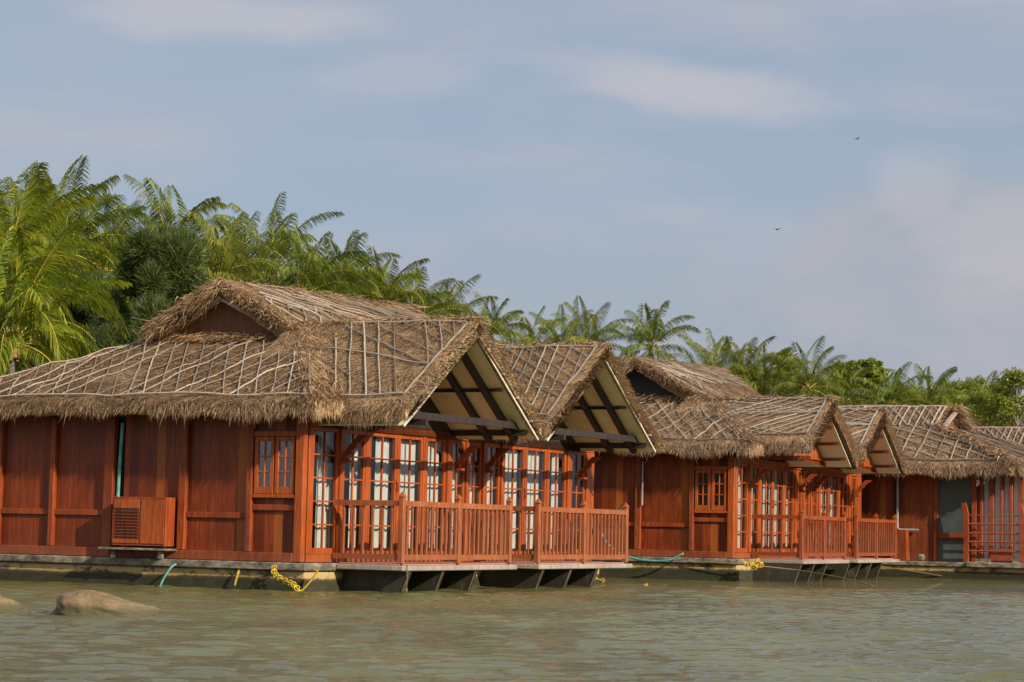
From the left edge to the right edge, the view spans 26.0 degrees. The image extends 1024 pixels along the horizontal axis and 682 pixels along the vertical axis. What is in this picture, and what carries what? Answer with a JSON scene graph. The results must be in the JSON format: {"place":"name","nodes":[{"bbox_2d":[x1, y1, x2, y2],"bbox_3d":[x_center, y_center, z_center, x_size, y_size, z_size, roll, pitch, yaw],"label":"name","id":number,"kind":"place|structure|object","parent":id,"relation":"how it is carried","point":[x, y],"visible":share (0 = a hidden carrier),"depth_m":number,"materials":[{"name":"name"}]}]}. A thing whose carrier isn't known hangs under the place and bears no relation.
{"place":"outdoors","nodes":[
{"label":"outdoors","id":0,"kind":"place"},
{"bbox_2d":[0,577,1023,681],"bbox_3d":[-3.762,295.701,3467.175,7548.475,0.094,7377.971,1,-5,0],"label":"water","id":1,"kind":"structure","parent":0,"point":[881,629],"depth_m":21.12,"materials":[{"name":"green liquid"}]},
{"bbox_2d":[0,595,31,612],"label":"rock","id":2,"kind":"object","parent":1,"relation":"in","point":[7,605],"visible":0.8,"depth_m":23.47,"materials":[{"name":"beige stone"}]},
{"bbox_2d":[50,590,165,617],"bbox_3d":[-4.240,2.850,23.440,1.280,0.436,0.928,1,-5,0],"label":"rock","id":3,"kind":"object","parent":1,"relation":"in","point":[85,603],"visible":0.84,"depth_m":23.16,"materials":[{"name":"beige stone"}]},
{"bbox_2d":[0,277,665,592],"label":"floating cottage","id":4,"kind":"structure","parent":1,"relation":"on","point":[222,433],"depth_m":35.53,"materials":[{"name":"wood"}]},
{"bbox_2d":[159,563,176,586],"bbox_3d":[-5.312,3.646,34.149,0.293,0.461,0.078,2,-5,-7],"label":"hose","id":5,"kind":"object","parent":4,"relation":"hanging from","point":[167,572],"visible":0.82,"depth_m":34.13,"materials":[{"name":"teal plastic"}]},
{"bbox_2d":[234,570,239,585],"bbox_3d":[-4.178,3.594,33.684,0.097,0.250,0.046,4,-5,-25],"label":"mooring rope","id":6,"kind":"object","parent":4,"relation":"attached to","point":[237,575],"visible":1,"depth_m":33.67,"materials":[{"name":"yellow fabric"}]},
{"bbox_2d":[254,437,275,493],"bbox_3d":[-3.770,1.894,33.850,0.348,0.865,0.050,-1,-5,27],"label":"window","id":7,"kind":"structure","parent":4,"relation":"in","point":[261,490],"depth_m":33.83,"materials":[{"name":"brown wood"}]},
{"bbox_2d":[274,437,295,493],"bbox_3d":[-3.438,1.887,33.682,0.348,0.865,0.050,-1,-5,27],"label":"window","id":8,"kind":"structure","parent":4,"relation":"in","point":[277,490],"depth_m":33.66,"materials":[{"name":"brown wood"}]},
{"bbox_2d":[271,565,300,590],"bbox_3d":[-3.384,3.583,33.225,0.564,0.449,0.106,-2,-6,30],"label":"mooring rope","id":9,"kind":"object","parent":4,"relation":"hanging from","point":[294,586],"visible":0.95,"depth_m":33.25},
{"bbox_2d":[301,568,318,590],"bbox_3d":[-3.058,3.600,33.068,0.390,0.440,0.041,0,-5,16],"label":"mooring rope","id":10,"kind":"object","parent":4,"relation":"attached to","point":[310,581],"visible":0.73,"depth_m":33.04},
{"bbox_2d":[367,432,398,553],"bbox_3d":[-2.127,2.449,35.632,0.242,1.937,0.880,-1,-5,27],"label":"glazed door","id":11,"kind":"structure","parent":4,"relation":"in","point":[382,453],"depth_m":35.81,"materials":[{"name":"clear glass"}]},
{"bbox_2d":[405,565,408,592],"bbox_3d":[-1.589,3.620,33.485,0.060,0.492,0.056,1,-5,0],"label":"mooring rope","id":12,"kind":"object","parent":4,"relation":"hanging from","point":[407,570],"visible":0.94,"depth_m":33.48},
{"bbox_2d":[504,445,526,553],"bbox_3d":[-0.023,2.846,39.760,0.239,1.937,0.860,-1,-5,27],"label":"glazed door","id":13,"kind":"structure","parent":4,"relation":"in","point":[511,469],"depth_m":40.02,"materials":[{"name":"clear glass"}]},
{"bbox_2d":[594,577,604,583],"bbox_3d":[1.550,4.430,41.820,0.387,0.468,0.127,2,-5,-8],"label":"mooring rope","id":14,"kind":"object","parent":4,"relation":"hanging from","point":[602,582],"visible":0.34,"depth_m":41.81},
{"bbox_2d":[592,355,908,581],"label":"floating cottage","id":15,"kind":"structure","parent":1,"relation":"on","point":[734,469],"depth_m":49.13,"materials":[{"name":"wood"}]},
{"bbox_2d":[606,540,683,561],"bbox_3d":[2.762,4.444,48.219,1.977,0.695,0.291,-1,-5,24],"label":"hose","id":16,"kind":"object","parent":15,"relation":"hanging from","point":[677,556],"visible":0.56,"depth_m":48.05,"materials":[{"name":"teal plastic"}]},
{"bbox_2d":[695,470,710,509],"bbox_3d":[4.149,3.236,48.169,0.348,0.865,0.050,-1,-5,24],"label":"window","id":17,"kind":"structure","parent":15,"relation":"in","point":[697,507],"depth_m":48.16,"materials":[{"name":"brown wood"}]},
{"bbox_2d":[711,470,727,509],"bbox_3d":[4.488,3.230,48.020,0.348,0.865,0.050,-1,-5,24],"label":"window","id":18,"kind":"structure","parent":15,"relation":"in","point":[713,507],"depth_m":48.00,"materials":[{"name":"brown wood"}]},
{"bbox_2d":[744,558,763,570],"bbox_3d":[5.152,4.758,47.284,0.427,0.270,0.169,1,-5,0],"label":"mooring rope","id":19,"kind":"object","parent":15,"relation":"attached to","point":[756,563],"visible":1,"depth_m":47.27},
{"bbox_2d":[754,466,774,551],"bbox_3d":[5.695,3.796,50.034,0.242,1.937,0.880,-1,-5,24],"label":"glazed door","id":20,"kind":"structure","parent":15,"relation":"in","point":[765,484],"depth_m":50.27,"materials":[{"name":"brown glass"}]},
{"bbox_2d":[689,560,872,585],"bbox_3d":[5.866,4.911,46.979,4.422,0.417,0.937,-2,-6,37],"label":"mooring rope","id":21,"kind":"object","parent":15,"relation":"attached to","point":[782,568],"visible":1,"depth_m":47.35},
{"bbox_2d":[821,473,830,521],"bbox_3d":[7.578,4.197,54.267,0.242,1.937,0.860,-1,-5,24],"label":"glazed door","id":22,"kind":"structure","parent":15,"relation":"in","point":[827,504],"depth_m":54.60,"materials":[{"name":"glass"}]},
{"bbox_2d":[838,403,1023,580],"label":"floating cottage","id":23,"kind":"structure","parent":1,"relation":"on","point":[929,498],"depth_m":57.03,"materials":[{"name":"wood"}]},
{"bbox_2d":[882,566,940,575],"bbox_3d":[10.061,5.883,56.673,3.229,0.466,0.104,1,-5,7],"label":"mooring rope","id":24,"kind":"object","parent":23,"relation":"attached to","point":[912,571],"visible":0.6,"depth_m":56.68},
{"bbox_2d":[990,549,1012,562],"bbox_3d":[12.476,5.473,56.538,0.570,0.340,0.140,-1,-5,27],"label":"door panel","id":25,"kind":"structure","parent":23,"relation":"in","point":[1004,557],"depth_m":56.47,"materials":[{"name":"red paint"}]},
{"bbox_2d":[971,426,1023,560],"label":"floating cottage","id":26,"kind":"structure","parent":1,"relation":"on","point":[1015,434],"depth_m":69.97,"materials":[{"name":"wood"}]},
{"bbox_2d":[0,0,1023,425],"label":"sky","id":27,"kind":"structure","parent":0,"point":[625,154],"materials":[{"name":"blue"}]},
{"bbox_3d":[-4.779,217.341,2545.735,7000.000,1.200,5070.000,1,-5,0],"label":"shore ground","id":28,"kind":"structure","parent":0,"visible":0},
{"bbox_2d":[0,177,82,282],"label":"coconut palm","id":29,"kind":"object","parent":28,"relation":"on","point":[15,215],"visible":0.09,"depth_m":104.99,"materials":[{"name":"green plant"}]},
{"bbox_2d":[15,326,76,371],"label":"coconut palm","id":30,"kind":"object","parent":28,"relation":"on","point":[35,342],"visible":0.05,"depth_m":91.80,"materials":[{"name":"green plant"}]},
{"bbox_2d":[0,160,118,359],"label":"coconut palm","id":31,"kind":"object","parent":28,"relation":"on","point":[40,198],"visible":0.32,"depth_m":80.27,"materials":[{"name":"green plant"}]},
{"bbox_2d":[5,168,119,276],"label":"coconut palm","id":32,"kind":"object","parent":28,"relation":"on","point":[72,179],"visible":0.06,"depth_m":110.62,"materials":[{"name":"green plant"}]},
{"bbox_2d":[0,220,131,377],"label":"coconut palm","id":33,"kind":"object","parent":28,"relation":"on","point":[33,296],"visible":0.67,"depth_m":60.08,"materials":[{"name":"green plant"}]},
{"bbox_2d":[0,179,131,374],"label":"coconut palm","id":34,"kind":"object","parent":28,"relation":"on","point":[66,205],"visible":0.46,"depth_m":62.89,"materials":[{"name":"green plant"}]},
{"bbox_2d":[15,222,123,371],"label":"coconut palm","id":35,"kind":"object","parent":28,"relation":"on","point":[97,256],"visible":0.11,"depth_m":92.13,"materials":[{"name":"green plant"}]},
{"bbox_2d":[0,154,148,331],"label":"coconut palm","id":36,"kind":"object","parent":28,"relation":"on","point":[101,220],"visible":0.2,"depth_m":96.38,"materials":[{"name":"green plant"}]},
{"bbox_2d":[25,312,140,359],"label":"coconut palm","id":37,"kind":"object","parent":28,"relation":"on","point":[80,330],"depth_m":95.99,"materials":[{"name":"green plant"}]},
{"bbox_2d":[26,265,140,339],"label":"coconut palm","id":38,"kind":"object","parent":28,"relation":"on","point":[134,308],"depth_m":100.81,"materials":[{"name":"green plant"}]},
{"bbox_2d":[39,267,133,364],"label":"casuarina","id":39,"kind":"object","parent":28,"relation":"on","point":[79,314],"visible":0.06,"depth_m":92.16,"materials":[{"name":"green plant"}]},
{"bbox_2d":[74,232,137,333],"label":"coconut palm","id":40,"kind":"object","parent":28,"relation":"on","point":[109,271],"depth_m":108.40,"materials":[{"name":"green plant"}]},
{"bbox_2d":[57,192,159,313],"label":"coconut palm","id":41,"kind":"object","parent":28,"relation":"on","point":[119,227],"visible":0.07,"depth_m":103.96,"materials":[{"name":"green plant"}]},
{"bbox_2d":[72,200,156,311],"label":"coconut palm","id":42,"kind":"object","parent":28,"relation":"on","point":[134,204],"visible":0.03,"depth_m":125.42,"materials":[{"name":"green plant"}]},
{"bbox_2d":[128,297,141,341],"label":"coconut palm","id":43,"kind":"object","parent":28,"relation":"on","point":[131,324],"visible":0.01,"depth_m":105.66,"materials":[{"name":"green plant"}]},
{"bbox_2d":[85,221,217,354],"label":"casuarina","id":44,"kind":"object","parent":28,"relation":"on","point":[159,269],"visible":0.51,"depth_m":83.60,"materials":[{"name":"green plant"}]},
{"bbox_2d":[104,175,239,306],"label":"coconut palm","id":45,"kind":"object","parent":28,"relation":"on","point":[167,215],"visible":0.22,"depth_m":112.48,"materials":[{"name":"green plant"}]},
{"bbox_2d":[187,211,286,283],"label":"coconut palm","id":46,"kind":"object","parent":28,"relation":"on","point":[216,261],"visible":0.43,"depth_m":108.28,"materials":[{"name":"green plant"}]},
{"bbox_2d":[195,219,281,278],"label":"coconut palm","id":47,"kind":"object","parent":28,"relation":"on","point":[244,240],"visible":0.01,"depth_m":140.41,"materials":[{"name":"green plant"}]},
{"bbox_2d":[200,211,298,284],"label":"coconut palm","id":48,"kind":"object","parent":28,"relation":"on","point":[246,237],"visible":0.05,"depth_m":128.28,"materials":[{"name":"green plant"}]},
{"bbox_2d":[207,261,328,290],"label":"coconut palm","id":49,"kind":"object","parent":28,"relation":"on","point":[267,280],"visible":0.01,"depth_m":120.92,"materials":[{"name":"green plant"}]},
{"bbox_2d":[204,192,343,292],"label":"coconut palm","id":50,"kind":"object","parent":28,"relation":"on","point":[272,223],"visible":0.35,"depth_m":118.52,"materials":[{"name":"green plant"}]},
{"bbox_2d":[239,225,374,299],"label":"coconut palm","id":51,"kind":"object","parent":28,"relation":"on","point":[305,276],"visible":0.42,"depth_m":112.42,"materials":[{"name":"green plant"}]},
{"bbox_2d":[277,246,339,291],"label":"coconut palm","id":52,"kind":"object","parent":28,"relation":"on","point":[319,267],"visible":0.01,"depth_m":141.84,"materials":[{"name":"green plant"}]},
{"bbox_2d":[287,270,393,300],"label":"coconut palm","id":53,"kind":"object","parent":28,"relation":"on","point":[381,299],"visible":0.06,"depth_m":118.61,"materials":[{"name":"green plant"}]},
{"bbox_2d":[284,230,405,302],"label":"coconut palm","id":54,"kind":"object","parent":28,"relation":"on","point":[359,265],"visible":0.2,"depth_m":126.22,"materials":[{"name":"green plant"}]},
{"bbox_2d":[349,291,398,301],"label":"coconut palm","id":55,"kind":"object","parent":28,"relation":"on","point":[396,296],"visible":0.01,"depth_m":125.54,"materials":[{"name":"green plant"}]},
{"bbox_2d":[329,245,446,312],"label":"coconut palm","id":56,"kind":"object","parent":28,"relation":"on","point":[378,276],"visible":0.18,"depth_m":128.49,"materials":[{"name":"green plant"}]},
{"bbox_2d":[371,277,448,318],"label":"coconut palm","id":57,"kind":"object","parent":28,"relation":"on","point":[439,305],"visible":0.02,"depth_m":136.02,"materials":[{"name":"green plant"}]},
{"bbox_2d":[376,265,485,326],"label":"coconut palm","id":58,"kind":"object","parent":28,"relation":"on","point":[440,295],"visible":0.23,"depth_m":130.37,"materials":[{"name":"green plant"}]},
{"bbox_2d":[410,274,506,342],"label":"coconut palm","id":59,"kind":"object","parent":28,"relation":"on","point":[453,302],"visible":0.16,"depth_m":150.16,"materials":[{"name":"green plant"}]},
{"bbox_2d":[457,291,532,346],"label":"coconut palm","id":60,"kind":"object","parent":28,"relation":"on","point":[498,323],"visible":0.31,"depth_m":170.35,"materials":[{"name":"green plant"}]},
{"bbox_2d":[488,305,580,346],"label":"coconut palm","id":61,"kind":"object","parent":28,"relation":"on","point":[528,336],"visible":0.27,"depth_m":189.93,"materials":[{"name":"green plant"}]},
{"bbox_2d":[528,303,605,344],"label":"coconut palm","id":62,"kind":"object","parent":28,"relation":"on","point":[557,338],"visible":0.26,"depth_m":180.15,"materials":[{"name":"green plant"}]},
{"bbox_2d":[535,295,645,358],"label":"coconut palm","id":63,"kind":"object","parent":28,"relation":"on","point":[585,332],"visible":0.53,"depth_m":174.99,"materials":[{"name":"green plant"}]},
{"bbox_2d":[601,300,701,362],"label":"coconut palm","id":64,"kind":"object","parent":28,"relation":"on","point":[649,336],"visible":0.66,"depth_m":165.22,"materials":[{"name":"green plant"}]},
{"bbox_2d":[665,328,762,389],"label":"coconut palm","id":65,"kind":"object","parent":28,"relation":"on","point":[709,355],"visible":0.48,"depth_m":171.96,"materials":[{"name":"green plant"}]},
{"bbox_2d":[702,336,795,396],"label":"coconut palm","id":66,"kind":"object","parent":28,"relation":"on","point":[741,361],"visible":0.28,"depth_m":184.90,"materials":[{"name":"green plant"}]},
{"bbox_2d":[736,364,770,386],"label":"leafy tree","id":67,"kind":"object","parent":28,"relation":"on","point":[754,377],"visible":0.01,"depth_m":214.43,"materials":[{"name":"green plant"}]},
{"bbox_2d":[725,343,815,396],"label":"coconut palm","id":68,"kind":"object","parent":28,"relation":"on","point":[767,380],"visible":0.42,"depth_m":184.96,"materials":[{"name":"green plant"}]},
{"bbox_2d":[767,349,815,395],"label":"leafy tree","id":69,"kind":"object","parent":28,"relation":"on","point":[787,364],"visible":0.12,"depth_m":199.26,"materials":[{"name":"green plant"}]},
{"bbox_2d":[775,376,814,397],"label":"coconut palm","id":70,"kind":"object","parent":28,"relation":"on","point":[788,389],"visible":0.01,"depth_m":195.11,"materials":[{"name":"green plant"}]},
{"bbox_2d":[759,335,850,405],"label":"coconut palm","id":71,"kind":"object","parent":28,"relation":"on","point":[807,378],"visible":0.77,"depth_m":180.10,"materials":[{"name":"green plant"}]},
{"bbox_2d":[819,360,866,404],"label":"leafy tree","id":72,"kind":"object","parent":28,"relation":"on","point":[855,367],"visible":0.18,"depth_m":195.71,"materials":[{"name":"green plant"}]},
{"bbox_2d":[806,359,892,405],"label":"coconut palm","id":73,"kind":"object","parent":28,"relation":"on","point":[851,384],"visible":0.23,"depth_m":188.01,"materials":[{"name":"green plant"}]},
{"bbox_2d":[853,357,890,404],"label":"leafy tree","id":74,"kind":"object","parent":28,"relation":"on","point":[869,362],"visible":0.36,"depth_m":195.79,"materials":[{"name":"green plant"}]},
{"bbox_2d":[844,362,934,404],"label":"coconut palm","id":75,"kind":"object","parent":28,"relation":"on","point":[889,396],"visible":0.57,"depth_m":175.88,"materials":[{"name":"green plant"}]},
{"bbox_2d":[884,381,928,404],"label":"leafy tree","id":76,"kind":"object","parent":28,"relation":"on","point":[908,388],"visible":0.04,"depth_m":214.38,"materials":[{"name":"green plant"}]},
{"bbox_2d":[887,363,981,412],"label":"coconut palm","id":77,"kind":"object","parent":28,"relation":"on","point":[933,396],"visible":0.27,"depth_m":179.87,"materials":[{"name":"green plant"}]},
{"bbox_2d":[911,372,993,422],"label":"coconut palm","id":78,"kind":"object","parent":28,"relation":"on","point":[959,401],"visible":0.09,"depth_m":184.93,"materials":[{"name":"green plant"}]},
{"bbox_2d":[925,378,987,424],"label":"leafy tree","id":79,"kind":"object","parent":28,"relation":"on","point":[978,384],"visible":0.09,"depth_m":189.89,"materials":[{"name":"green plant"}]},
{"bbox_2d":[936,370,1023,425],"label":"coconut palm","id":80,"kind":"object","parent":28,"relation":"on","point":[992,381],"visible":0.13,"depth_m":171.50,"materials":[{"name":"green plant"}]},
{"bbox_2d":[963,374,1023,423],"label":"leafy tree","id":81,"kind":"object","parent":28,"relation":"on","point":[981,379],"visible":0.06,"depth_m":199.43,"materials":[{"name":"green plant"}]},
{"bbox_2d":[965,367,1023,426],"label":"leafy tree","id":82,"kind":"object","parent":28,"relation":"on","point":[1005,405],"visible":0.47,"depth_m":163.82,"materials":[{"name":"green plant"}]}
]}

